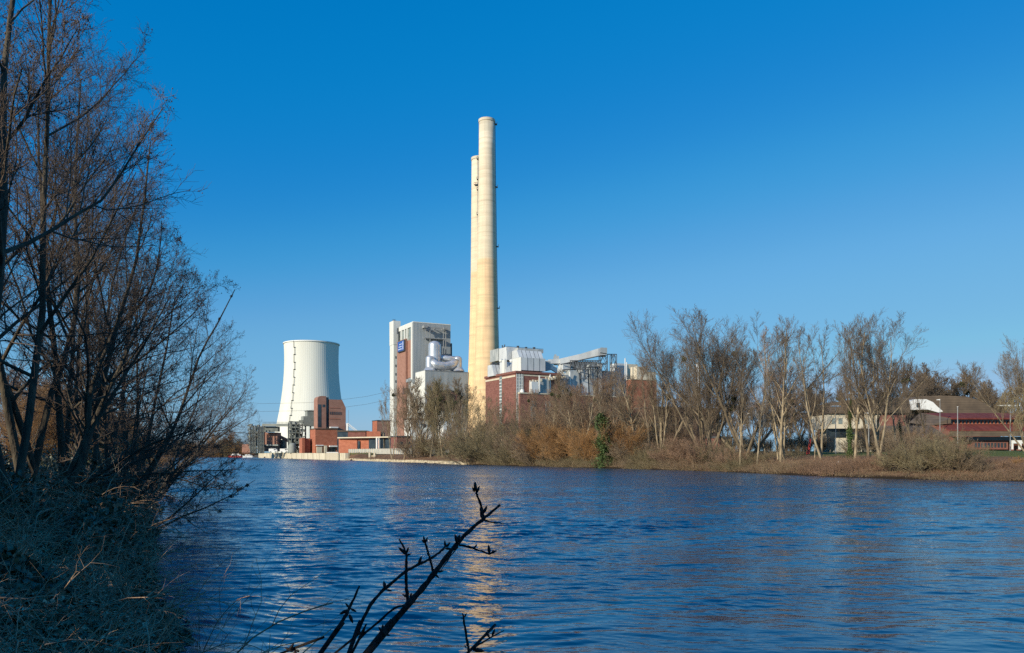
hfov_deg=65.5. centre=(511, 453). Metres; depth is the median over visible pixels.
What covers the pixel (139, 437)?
sunlit tree
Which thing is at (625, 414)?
bare tree
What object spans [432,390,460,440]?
works building
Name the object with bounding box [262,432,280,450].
brown house
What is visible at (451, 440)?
leafless shrub
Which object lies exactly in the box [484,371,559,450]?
turbine hall
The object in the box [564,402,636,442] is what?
leafless shrub
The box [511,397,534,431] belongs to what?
bare tree
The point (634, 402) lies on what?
bare tree
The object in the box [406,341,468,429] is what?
filter building
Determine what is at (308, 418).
transfer house
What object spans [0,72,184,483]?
alder tree
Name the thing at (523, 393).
switch hall
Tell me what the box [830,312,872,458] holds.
bare tree
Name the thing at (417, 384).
mistletoe tree
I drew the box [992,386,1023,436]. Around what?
weeping willow
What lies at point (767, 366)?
bare tree
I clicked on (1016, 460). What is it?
leafless shrub
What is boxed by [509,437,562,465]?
leafless shrub
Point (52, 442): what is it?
sunlit bush
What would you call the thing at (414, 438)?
works building
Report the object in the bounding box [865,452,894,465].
leafless shrub
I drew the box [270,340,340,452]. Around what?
cooling tower
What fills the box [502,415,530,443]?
leafless shrub
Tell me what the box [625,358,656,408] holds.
brick block
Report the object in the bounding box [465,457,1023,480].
dry reeds
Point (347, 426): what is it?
jib crane
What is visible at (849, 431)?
ivy clad tree
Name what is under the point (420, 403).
mistletoe tree
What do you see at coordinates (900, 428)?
ivy clad tree
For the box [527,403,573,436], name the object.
leafless shrub
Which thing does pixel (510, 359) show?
roof filters
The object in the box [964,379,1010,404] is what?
bare tree
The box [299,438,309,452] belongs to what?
red annex
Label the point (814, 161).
sky
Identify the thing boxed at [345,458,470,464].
stone edging
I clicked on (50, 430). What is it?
sunlit tree
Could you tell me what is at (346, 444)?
hall
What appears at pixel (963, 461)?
leafless shrub
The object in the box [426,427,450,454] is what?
leafless shrub
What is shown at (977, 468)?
leafless shrub
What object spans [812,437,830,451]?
leafless shrub
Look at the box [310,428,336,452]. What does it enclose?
pump house
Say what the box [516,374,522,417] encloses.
window
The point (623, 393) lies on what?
bare tree
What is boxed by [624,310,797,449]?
bare tree
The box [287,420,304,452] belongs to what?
crusher tower
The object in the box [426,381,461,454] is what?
mistletoe tree
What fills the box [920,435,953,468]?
leafless shrub
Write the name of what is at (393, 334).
stair tower
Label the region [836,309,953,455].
bare tree
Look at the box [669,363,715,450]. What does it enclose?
bare tree
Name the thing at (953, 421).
window
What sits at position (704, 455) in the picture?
leafless shrub
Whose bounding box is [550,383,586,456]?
bare tree
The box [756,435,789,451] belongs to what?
leafless shrub
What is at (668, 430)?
leafless shrub
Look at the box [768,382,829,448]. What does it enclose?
bare tree
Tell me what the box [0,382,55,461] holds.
sunlit tree
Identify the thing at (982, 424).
school building
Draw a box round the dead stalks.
[351,452,472,463]
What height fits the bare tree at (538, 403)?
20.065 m
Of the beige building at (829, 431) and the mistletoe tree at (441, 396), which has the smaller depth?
the beige building at (829, 431)
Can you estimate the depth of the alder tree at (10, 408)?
25.23 m
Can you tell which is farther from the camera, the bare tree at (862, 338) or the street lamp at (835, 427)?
the street lamp at (835, 427)
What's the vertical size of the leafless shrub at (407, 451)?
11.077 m
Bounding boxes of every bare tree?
[378,400,386,440]
[379,379,403,458]
[385,382,441,455]
[422,375,445,451]
[441,381,475,433]
[442,385,482,445]
[450,391,486,437]
[471,396,499,440]
[479,391,511,435]
[484,401,502,444]
[490,406,509,440]
[496,416,518,438]
[499,397,524,437]
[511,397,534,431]
[514,395,546,434]
[519,388,564,438]
[527,386,560,421]
[541,385,561,431]
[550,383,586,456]
[555,372,624,435]
[555,373,606,438]
[568,380,602,418]
[599,364,639,437]
[601,367,658,446]
[604,371,626,431]
[615,377,656,447]
[622,338,677,449]
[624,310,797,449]
[633,357,659,443]
[638,304,865,456]
[646,381,689,443]
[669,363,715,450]
[669,374,701,436]
[676,322,755,450]
[676,380,737,447]
[705,392,738,446]
[713,393,763,441]
[728,368,753,465]
[732,401,777,449]
[743,370,777,464]
[743,376,779,451]
[748,323,803,460]
[758,346,803,458]
[758,388,800,436]
[760,314,805,461]
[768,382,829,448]
[769,381,837,449]
[779,320,846,459]
[802,380,846,408]
[807,395,826,459]
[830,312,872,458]
[832,314,880,458]
[834,314,887,457]
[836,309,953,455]
[870,355,954,397]
[874,349,913,439]
[879,355,960,395]
[890,364,963,397]
[892,373,913,434]
[905,384,931,437]
[909,360,987,395]
[946,373,1013,412]
[955,332,1023,450]
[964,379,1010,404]
[969,375,1023,436]
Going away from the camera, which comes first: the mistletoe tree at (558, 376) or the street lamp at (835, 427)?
the street lamp at (835, 427)
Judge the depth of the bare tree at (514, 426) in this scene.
202.88 m
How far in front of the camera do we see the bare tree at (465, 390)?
263.85 m
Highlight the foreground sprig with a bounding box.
[461,613,503,652]
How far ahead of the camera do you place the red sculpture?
138.00 m
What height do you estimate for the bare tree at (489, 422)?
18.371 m
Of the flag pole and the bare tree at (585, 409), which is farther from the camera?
the bare tree at (585, 409)
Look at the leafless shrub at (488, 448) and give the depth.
202.45 m
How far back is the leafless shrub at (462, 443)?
210.73 m
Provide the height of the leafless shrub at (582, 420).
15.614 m
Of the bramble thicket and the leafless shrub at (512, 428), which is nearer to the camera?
the bramble thicket
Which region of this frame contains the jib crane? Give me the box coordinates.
[346,410,355,429]
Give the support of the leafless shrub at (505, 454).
on the ground at (1003, 455)
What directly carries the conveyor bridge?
on the ground at (1003, 455)
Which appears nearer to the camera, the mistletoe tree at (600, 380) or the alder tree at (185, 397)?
the alder tree at (185, 397)
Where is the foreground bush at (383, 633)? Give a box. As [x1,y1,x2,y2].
[318,482,504,652]
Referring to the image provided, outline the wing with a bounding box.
[879,426,946,448]
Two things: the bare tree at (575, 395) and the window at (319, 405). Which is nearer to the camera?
the bare tree at (575, 395)
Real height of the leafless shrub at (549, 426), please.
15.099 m
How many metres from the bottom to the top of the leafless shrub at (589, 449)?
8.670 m
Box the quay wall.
[259,453,349,459]
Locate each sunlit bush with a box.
[0,430,55,464]
[0,432,73,464]
[1,432,131,469]
[146,451,179,466]
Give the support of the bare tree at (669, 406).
on the ground at (1003, 455)
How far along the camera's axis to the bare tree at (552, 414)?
200.72 m
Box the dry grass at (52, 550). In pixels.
[0,475,212,652]
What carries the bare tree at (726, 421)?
on the ground at (1003, 455)
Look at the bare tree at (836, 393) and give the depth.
243.40 m
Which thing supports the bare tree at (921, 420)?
on the ground at (1003, 455)
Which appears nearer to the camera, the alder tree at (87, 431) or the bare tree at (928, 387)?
the alder tree at (87, 431)
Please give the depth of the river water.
22.54 m
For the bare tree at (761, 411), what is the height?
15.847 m
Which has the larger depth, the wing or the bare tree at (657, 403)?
the wing
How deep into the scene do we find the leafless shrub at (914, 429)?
155.06 m
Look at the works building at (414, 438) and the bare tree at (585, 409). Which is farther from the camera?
the works building at (414, 438)
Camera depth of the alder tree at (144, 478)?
31.36 m
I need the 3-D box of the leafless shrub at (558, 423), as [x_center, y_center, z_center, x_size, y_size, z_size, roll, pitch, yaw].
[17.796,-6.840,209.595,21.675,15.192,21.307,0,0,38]
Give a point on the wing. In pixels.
(926, 428)
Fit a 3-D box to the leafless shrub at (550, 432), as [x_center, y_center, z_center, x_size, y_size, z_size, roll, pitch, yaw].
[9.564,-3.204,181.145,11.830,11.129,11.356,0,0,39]
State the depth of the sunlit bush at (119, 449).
67.14 m
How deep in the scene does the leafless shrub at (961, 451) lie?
91.39 m
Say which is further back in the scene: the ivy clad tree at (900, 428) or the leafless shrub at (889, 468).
the ivy clad tree at (900, 428)
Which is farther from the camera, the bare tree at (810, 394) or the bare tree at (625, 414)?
the bare tree at (810, 394)
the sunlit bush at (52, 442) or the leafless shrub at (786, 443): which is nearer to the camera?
the sunlit bush at (52, 442)
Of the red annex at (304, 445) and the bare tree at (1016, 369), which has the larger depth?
the red annex at (304, 445)
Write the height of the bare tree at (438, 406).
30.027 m
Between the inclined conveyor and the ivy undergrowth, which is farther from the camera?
the inclined conveyor
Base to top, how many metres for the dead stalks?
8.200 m
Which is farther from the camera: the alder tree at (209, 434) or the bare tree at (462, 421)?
the bare tree at (462, 421)
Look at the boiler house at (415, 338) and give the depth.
618.22 m
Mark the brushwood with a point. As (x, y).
(728, 465)
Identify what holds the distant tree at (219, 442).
on the ground at (1003, 455)
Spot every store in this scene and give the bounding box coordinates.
[337,430,366,451]
[367,431,384,436]
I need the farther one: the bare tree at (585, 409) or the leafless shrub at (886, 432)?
the bare tree at (585, 409)
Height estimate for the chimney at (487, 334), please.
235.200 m
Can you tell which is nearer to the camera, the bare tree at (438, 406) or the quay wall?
the bare tree at (438, 406)
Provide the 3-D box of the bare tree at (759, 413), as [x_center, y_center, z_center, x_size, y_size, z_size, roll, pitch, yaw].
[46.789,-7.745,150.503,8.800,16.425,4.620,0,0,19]
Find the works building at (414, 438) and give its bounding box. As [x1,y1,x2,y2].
[404,418,433,452]
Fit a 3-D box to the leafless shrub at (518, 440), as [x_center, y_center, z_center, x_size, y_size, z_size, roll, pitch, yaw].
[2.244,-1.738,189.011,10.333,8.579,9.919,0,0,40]
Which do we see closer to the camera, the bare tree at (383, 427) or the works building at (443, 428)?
the works building at (443, 428)
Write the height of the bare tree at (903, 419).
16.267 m
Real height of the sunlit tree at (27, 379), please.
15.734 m
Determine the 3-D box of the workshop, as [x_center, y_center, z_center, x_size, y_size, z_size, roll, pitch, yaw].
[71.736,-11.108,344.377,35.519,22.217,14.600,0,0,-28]
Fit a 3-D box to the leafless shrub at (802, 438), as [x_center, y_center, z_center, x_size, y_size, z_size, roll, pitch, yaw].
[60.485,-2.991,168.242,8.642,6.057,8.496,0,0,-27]
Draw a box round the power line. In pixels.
[151,389,384,403]
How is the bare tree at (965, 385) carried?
on the ground at (1003, 455)
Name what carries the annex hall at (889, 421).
on the ground at (1003, 455)
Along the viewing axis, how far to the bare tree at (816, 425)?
121.40 m
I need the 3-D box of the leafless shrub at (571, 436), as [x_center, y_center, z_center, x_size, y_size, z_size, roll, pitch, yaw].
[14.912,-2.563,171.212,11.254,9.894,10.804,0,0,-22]
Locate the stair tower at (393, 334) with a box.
[389,321,400,435]
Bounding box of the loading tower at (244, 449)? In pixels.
[242,424,264,452]
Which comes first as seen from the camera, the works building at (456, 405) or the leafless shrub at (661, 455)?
the leafless shrub at (661, 455)
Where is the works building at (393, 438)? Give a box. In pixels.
[391,436,410,448]
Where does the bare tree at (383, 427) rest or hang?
on the ground at (1003, 455)
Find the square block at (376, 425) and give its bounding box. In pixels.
[372,420,390,435]
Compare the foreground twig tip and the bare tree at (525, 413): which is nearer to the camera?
the foreground twig tip
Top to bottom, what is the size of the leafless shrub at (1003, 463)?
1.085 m
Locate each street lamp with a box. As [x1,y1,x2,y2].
[831,405,840,453]
[1002,405,1019,450]
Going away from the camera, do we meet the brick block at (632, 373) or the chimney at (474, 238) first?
the brick block at (632, 373)
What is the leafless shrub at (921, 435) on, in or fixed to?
on the ground at (1003, 455)
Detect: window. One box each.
[318,404,320,426]
[330,412,340,414]
[400,328,410,339]
[499,376,501,415]
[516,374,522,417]
[826,429,869,448]
[832,418,866,423]
[948,419,1022,423]
[966,437,1021,439]
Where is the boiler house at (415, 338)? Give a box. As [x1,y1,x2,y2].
[397,321,451,435]
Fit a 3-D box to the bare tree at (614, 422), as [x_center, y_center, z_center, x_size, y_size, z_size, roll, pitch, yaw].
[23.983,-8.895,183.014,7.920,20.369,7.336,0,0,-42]
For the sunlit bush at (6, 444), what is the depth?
60.25 m
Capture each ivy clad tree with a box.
[589,384,615,467]
[840,372,859,459]
[895,407,906,442]
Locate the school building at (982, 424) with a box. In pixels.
[910,413,1023,450]
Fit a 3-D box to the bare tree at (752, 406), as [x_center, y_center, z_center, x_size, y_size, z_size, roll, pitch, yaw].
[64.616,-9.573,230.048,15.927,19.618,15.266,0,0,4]
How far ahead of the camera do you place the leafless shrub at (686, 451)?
143.86 m
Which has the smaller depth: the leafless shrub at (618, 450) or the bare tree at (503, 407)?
the leafless shrub at (618, 450)
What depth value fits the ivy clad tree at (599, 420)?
160.24 m
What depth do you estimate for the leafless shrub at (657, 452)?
151.79 m
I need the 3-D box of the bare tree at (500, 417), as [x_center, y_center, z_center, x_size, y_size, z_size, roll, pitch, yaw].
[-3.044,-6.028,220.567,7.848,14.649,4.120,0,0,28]
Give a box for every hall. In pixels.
[337,436,390,452]
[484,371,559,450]
[518,389,624,426]
[814,398,909,450]
[905,395,999,436]
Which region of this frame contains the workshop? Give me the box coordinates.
[635,403,720,447]
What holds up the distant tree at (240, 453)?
on the ground at (1003, 455)
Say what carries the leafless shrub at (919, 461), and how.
on the ground at (1003, 455)
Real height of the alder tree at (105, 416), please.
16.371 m
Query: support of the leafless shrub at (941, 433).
on the ground at (1003, 455)
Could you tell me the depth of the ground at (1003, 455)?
109.76 m
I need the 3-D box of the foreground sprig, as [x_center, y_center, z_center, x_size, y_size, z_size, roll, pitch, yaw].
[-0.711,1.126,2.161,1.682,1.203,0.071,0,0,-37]
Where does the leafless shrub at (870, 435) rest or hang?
on the ground at (1003, 455)
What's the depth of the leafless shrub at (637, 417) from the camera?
190.46 m
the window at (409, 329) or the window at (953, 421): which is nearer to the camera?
the window at (953, 421)
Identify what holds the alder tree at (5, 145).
on the ground at (1003, 455)
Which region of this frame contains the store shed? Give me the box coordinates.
[706,436,731,450]
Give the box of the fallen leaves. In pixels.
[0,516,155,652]
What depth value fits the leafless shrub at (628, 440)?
159.35 m
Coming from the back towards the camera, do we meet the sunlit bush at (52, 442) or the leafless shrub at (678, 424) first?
the leafless shrub at (678, 424)
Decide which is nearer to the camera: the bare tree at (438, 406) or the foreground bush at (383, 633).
the foreground bush at (383, 633)
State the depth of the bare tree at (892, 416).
118.20 m
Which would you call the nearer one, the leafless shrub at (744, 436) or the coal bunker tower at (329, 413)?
the leafless shrub at (744, 436)
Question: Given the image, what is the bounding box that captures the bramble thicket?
[0,428,362,652]
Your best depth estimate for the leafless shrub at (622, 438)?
161.22 m
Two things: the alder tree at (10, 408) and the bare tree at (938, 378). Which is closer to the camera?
the alder tree at (10, 408)
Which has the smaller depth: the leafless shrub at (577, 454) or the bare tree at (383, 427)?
the leafless shrub at (577, 454)
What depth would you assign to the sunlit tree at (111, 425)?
70.08 m
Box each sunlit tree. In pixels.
[0,359,83,448]
[0,362,64,443]
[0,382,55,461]
[0,409,34,445]
[15,373,67,397]
[23,382,146,468]
[63,393,132,441]
[103,407,173,468]
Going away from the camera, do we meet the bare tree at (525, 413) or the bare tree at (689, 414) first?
the bare tree at (689, 414)
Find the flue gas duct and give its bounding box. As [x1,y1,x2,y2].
[546,347,616,379]
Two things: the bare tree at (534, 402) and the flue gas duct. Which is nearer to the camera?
the bare tree at (534, 402)
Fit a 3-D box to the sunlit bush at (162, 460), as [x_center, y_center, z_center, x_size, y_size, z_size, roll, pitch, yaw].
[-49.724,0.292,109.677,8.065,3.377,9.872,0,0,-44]
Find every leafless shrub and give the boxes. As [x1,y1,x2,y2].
[392,432,428,458]
[408,427,436,456]
[410,427,446,456]
[423,421,507,464]
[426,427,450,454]
[441,413,506,447]
[441,424,465,453]
[441,424,483,455]
[450,425,503,462]
[468,416,501,436]
[468,429,507,459]
[478,433,536,463]
[480,425,519,459]
[495,410,543,443]
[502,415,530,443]
[502,431,539,463]
[507,408,562,447]
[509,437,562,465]
[513,420,574,463]
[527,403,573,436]
[529,405,592,446]
[531,417,577,460]
[537,429,589,461]
[540,401,573,438]
[554,422,609,460]
[563,397,614,439]
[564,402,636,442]
[566,427,599,463]
[570,445,594,461]
[575,400,663,436]
[595,422,641,458]
[598,416,649,460]
[604,430,666,461]
[608,397,657,444]
[609,409,681,447]
[634,415,694,447]
[644,441,686,463]
[647,447,667,461]
[652,418,690,444]
[659,422,715,448]
[660,438,719,461]
[662,434,693,458]
[670,434,725,466]
[689,438,747,463]
[706,440,746,460]
[706,447,752,467]
[715,427,757,451]
[737,432,758,451]
[746,432,776,452]
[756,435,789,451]
[776,433,800,450]
[782,426,820,451]
[795,430,826,451]
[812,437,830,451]
[837,424,890,452]
[837,438,862,452]
[853,421,889,451]
[861,421,903,450]
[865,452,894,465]
[869,420,927,449]
[869,430,932,468]
[870,443,916,471]
[877,432,968,475]
[882,422,919,451]
[893,426,972,466]
[895,423,938,450]
[918,426,987,469]
[920,424,952,444]
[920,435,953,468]
[925,436,995,471]
[933,431,951,443]
[948,439,995,462]
[962,454,996,472]
[997,459,1011,466]
[1008,456,1023,463]
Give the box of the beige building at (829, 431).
[810,413,879,451]
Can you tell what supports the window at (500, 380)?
in the turbine hall
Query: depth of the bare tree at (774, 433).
133.62 m
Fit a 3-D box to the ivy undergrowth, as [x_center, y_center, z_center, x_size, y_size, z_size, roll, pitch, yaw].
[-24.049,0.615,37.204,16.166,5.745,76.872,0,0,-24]
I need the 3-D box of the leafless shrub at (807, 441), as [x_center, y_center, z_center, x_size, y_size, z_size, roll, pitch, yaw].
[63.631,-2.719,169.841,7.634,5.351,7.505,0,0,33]
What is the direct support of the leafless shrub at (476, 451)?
on the ground at (1003, 455)
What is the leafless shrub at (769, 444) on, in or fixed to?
on the ground at (1003, 455)
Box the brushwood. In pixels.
[466,441,809,471]
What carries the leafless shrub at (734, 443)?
on the ground at (1003, 455)
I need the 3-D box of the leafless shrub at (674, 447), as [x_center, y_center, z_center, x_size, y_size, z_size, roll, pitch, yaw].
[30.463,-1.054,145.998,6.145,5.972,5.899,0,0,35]
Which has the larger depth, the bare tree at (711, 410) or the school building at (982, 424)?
the school building at (982, 424)
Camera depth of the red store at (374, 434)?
396.00 m
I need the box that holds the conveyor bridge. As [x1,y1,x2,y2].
[250,422,303,452]
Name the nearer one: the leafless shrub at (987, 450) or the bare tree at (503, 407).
the leafless shrub at (987, 450)
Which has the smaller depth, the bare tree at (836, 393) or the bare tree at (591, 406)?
the bare tree at (591, 406)
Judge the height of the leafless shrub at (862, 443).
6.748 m
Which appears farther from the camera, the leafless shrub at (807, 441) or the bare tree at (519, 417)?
the bare tree at (519, 417)
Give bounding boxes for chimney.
[468,155,478,432]
[472,117,499,432]
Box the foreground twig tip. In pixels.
[280,631,360,652]
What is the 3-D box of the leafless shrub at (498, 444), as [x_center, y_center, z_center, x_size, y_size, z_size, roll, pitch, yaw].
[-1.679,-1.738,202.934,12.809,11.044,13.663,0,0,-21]
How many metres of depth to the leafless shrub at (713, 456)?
134.56 m
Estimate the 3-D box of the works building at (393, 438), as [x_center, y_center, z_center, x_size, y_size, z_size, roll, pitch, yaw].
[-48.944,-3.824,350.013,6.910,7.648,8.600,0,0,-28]
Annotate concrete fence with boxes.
[348,448,411,453]
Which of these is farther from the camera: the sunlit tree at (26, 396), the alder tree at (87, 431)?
the sunlit tree at (26, 396)
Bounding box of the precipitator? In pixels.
[529,362,637,395]
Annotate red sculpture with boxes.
[806,439,810,454]
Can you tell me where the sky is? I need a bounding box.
[0,0,1023,452]
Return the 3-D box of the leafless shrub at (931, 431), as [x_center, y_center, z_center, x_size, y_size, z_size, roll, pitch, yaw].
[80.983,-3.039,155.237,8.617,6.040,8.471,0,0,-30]
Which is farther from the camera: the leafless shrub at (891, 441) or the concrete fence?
the concrete fence
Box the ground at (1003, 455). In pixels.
[2,450,1023,652]
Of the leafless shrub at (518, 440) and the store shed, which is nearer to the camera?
the leafless shrub at (518, 440)
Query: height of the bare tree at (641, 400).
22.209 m
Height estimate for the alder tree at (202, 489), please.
3.924 m
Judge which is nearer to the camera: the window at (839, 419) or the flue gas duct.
the window at (839, 419)
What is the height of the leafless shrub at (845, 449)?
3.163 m
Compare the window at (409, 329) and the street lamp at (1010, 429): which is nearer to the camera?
the street lamp at (1010, 429)
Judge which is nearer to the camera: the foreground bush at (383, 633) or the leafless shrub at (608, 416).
the foreground bush at (383, 633)
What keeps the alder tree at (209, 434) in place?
on the ground at (1003, 455)
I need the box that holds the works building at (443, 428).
[438,410,455,437]
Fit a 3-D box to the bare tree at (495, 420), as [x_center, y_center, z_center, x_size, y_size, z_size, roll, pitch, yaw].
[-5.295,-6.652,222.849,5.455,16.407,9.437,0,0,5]
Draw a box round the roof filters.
[488,345,550,376]
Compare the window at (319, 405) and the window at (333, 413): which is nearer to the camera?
the window at (319, 405)
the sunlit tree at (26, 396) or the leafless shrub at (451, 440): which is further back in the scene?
the leafless shrub at (451, 440)
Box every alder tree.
[0,0,180,508]
[0,0,189,504]
[0,0,209,315]
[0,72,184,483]
[0,151,240,484]
[2,41,221,494]
[17,218,261,514]
[46,249,248,494]
[93,400,221,517]
[142,345,263,493]
[153,446,255,533]
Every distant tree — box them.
[190,439,230,456]
[207,431,235,456]
[216,434,244,456]
[222,436,242,454]
[228,443,257,455]
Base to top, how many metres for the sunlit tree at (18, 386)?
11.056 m
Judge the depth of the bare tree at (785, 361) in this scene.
124.87 m
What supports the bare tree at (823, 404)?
on the ground at (1003, 455)
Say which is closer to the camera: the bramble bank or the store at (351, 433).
the bramble bank
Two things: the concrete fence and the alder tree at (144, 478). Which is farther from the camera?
the concrete fence
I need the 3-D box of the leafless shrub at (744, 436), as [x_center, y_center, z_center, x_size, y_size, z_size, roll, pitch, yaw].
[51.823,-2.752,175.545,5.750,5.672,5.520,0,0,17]
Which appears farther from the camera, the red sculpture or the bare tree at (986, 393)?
the bare tree at (986, 393)
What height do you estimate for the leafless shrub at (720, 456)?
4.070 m
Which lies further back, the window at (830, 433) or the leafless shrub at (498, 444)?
the leafless shrub at (498, 444)
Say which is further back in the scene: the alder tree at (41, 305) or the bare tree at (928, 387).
the bare tree at (928, 387)
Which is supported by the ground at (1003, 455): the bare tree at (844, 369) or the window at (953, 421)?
the bare tree at (844, 369)
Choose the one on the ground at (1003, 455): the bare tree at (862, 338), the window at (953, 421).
the bare tree at (862, 338)
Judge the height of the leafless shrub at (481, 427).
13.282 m
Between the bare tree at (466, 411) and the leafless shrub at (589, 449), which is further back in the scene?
the bare tree at (466, 411)
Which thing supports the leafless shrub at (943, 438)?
on the ground at (1003, 455)
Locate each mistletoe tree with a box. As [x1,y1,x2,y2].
[395,386,424,458]
[405,376,444,456]
[422,377,453,456]
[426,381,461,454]
[441,377,471,452]
[550,370,578,447]
[589,379,614,426]
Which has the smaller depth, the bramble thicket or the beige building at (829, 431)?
the bramble thicket
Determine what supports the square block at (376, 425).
on the ground at (1003, 455)
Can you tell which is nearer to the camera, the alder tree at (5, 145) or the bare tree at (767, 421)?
the alder tree at (5, 145)
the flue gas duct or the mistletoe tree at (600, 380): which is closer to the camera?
the mistletoe tree at (600, 380)
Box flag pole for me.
[957,407,957,442]
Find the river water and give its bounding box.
[153,457,1023,652]
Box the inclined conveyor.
[277,436,287,452]
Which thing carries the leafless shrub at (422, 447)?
on the ground at (1003, 455)
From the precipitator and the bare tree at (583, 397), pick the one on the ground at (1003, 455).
the bare tree at (583, 397)
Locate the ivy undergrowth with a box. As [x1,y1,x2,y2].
[0,431,195,652]
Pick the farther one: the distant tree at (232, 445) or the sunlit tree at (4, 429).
the distant tree at (232, 445)
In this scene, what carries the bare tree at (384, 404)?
on the ground at (1003, 455)
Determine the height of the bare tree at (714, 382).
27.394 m
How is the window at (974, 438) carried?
in the school building at (982, 424)
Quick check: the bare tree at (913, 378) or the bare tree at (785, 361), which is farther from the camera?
the bare tree at (913, 378)
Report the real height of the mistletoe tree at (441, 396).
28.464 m
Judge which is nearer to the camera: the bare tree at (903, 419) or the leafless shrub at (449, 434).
the bare tree at (903, 419)
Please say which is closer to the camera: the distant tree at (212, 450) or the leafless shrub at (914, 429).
the leafless shrub at (914, 429)
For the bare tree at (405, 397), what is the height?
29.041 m
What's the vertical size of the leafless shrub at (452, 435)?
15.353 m
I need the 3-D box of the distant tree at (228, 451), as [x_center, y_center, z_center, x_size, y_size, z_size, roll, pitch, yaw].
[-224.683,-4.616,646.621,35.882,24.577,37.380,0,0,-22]
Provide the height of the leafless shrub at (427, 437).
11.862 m
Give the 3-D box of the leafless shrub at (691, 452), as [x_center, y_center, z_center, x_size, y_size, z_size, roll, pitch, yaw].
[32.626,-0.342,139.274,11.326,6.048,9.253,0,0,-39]
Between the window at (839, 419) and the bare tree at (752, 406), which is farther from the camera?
the bare tree at (752, 406)
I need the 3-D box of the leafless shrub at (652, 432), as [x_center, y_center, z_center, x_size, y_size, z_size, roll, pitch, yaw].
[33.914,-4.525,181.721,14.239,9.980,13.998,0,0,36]
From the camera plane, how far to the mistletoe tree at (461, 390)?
277.38 m
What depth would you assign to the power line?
676.95 m
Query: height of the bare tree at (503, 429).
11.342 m
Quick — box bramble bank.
[650,453,1023,480]
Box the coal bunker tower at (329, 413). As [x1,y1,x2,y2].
[314,396,345,429]
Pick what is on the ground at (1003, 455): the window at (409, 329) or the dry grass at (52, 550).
the dry grass at (52, 550)
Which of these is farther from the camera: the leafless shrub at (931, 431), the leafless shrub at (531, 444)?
the leafless shrub at (531, 444)
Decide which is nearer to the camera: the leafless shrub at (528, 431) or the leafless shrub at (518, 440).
the leafless shrub at (518, 440)
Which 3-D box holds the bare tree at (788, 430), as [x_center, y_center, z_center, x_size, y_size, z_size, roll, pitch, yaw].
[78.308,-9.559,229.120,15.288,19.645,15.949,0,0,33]
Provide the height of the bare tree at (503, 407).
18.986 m
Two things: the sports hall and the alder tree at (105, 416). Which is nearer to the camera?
the alder tree at (105, 416)
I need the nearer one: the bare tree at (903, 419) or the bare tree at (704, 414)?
the bare tree at (903, 419)
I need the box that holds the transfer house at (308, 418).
[301,410,313,437]
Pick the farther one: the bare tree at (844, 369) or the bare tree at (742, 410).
the bare tree at (742, 410)
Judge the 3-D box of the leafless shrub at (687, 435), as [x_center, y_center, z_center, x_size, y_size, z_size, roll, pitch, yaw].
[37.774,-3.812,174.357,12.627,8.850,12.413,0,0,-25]
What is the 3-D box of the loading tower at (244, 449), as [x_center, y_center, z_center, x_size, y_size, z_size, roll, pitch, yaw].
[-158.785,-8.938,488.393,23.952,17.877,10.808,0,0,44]
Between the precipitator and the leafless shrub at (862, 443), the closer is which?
the leafless shrub at (862, 443)
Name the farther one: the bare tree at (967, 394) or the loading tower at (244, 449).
the loading tower at (244, 449)
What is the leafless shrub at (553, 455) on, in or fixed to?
on the ground at (1003, 455)
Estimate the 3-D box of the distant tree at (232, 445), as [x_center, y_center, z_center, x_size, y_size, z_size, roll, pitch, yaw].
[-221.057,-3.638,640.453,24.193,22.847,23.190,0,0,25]
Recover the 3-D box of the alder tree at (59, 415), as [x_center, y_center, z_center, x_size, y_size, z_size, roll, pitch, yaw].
[-15.454,-6.552,29.036,10.997,17.272,8.630,0,0,0]

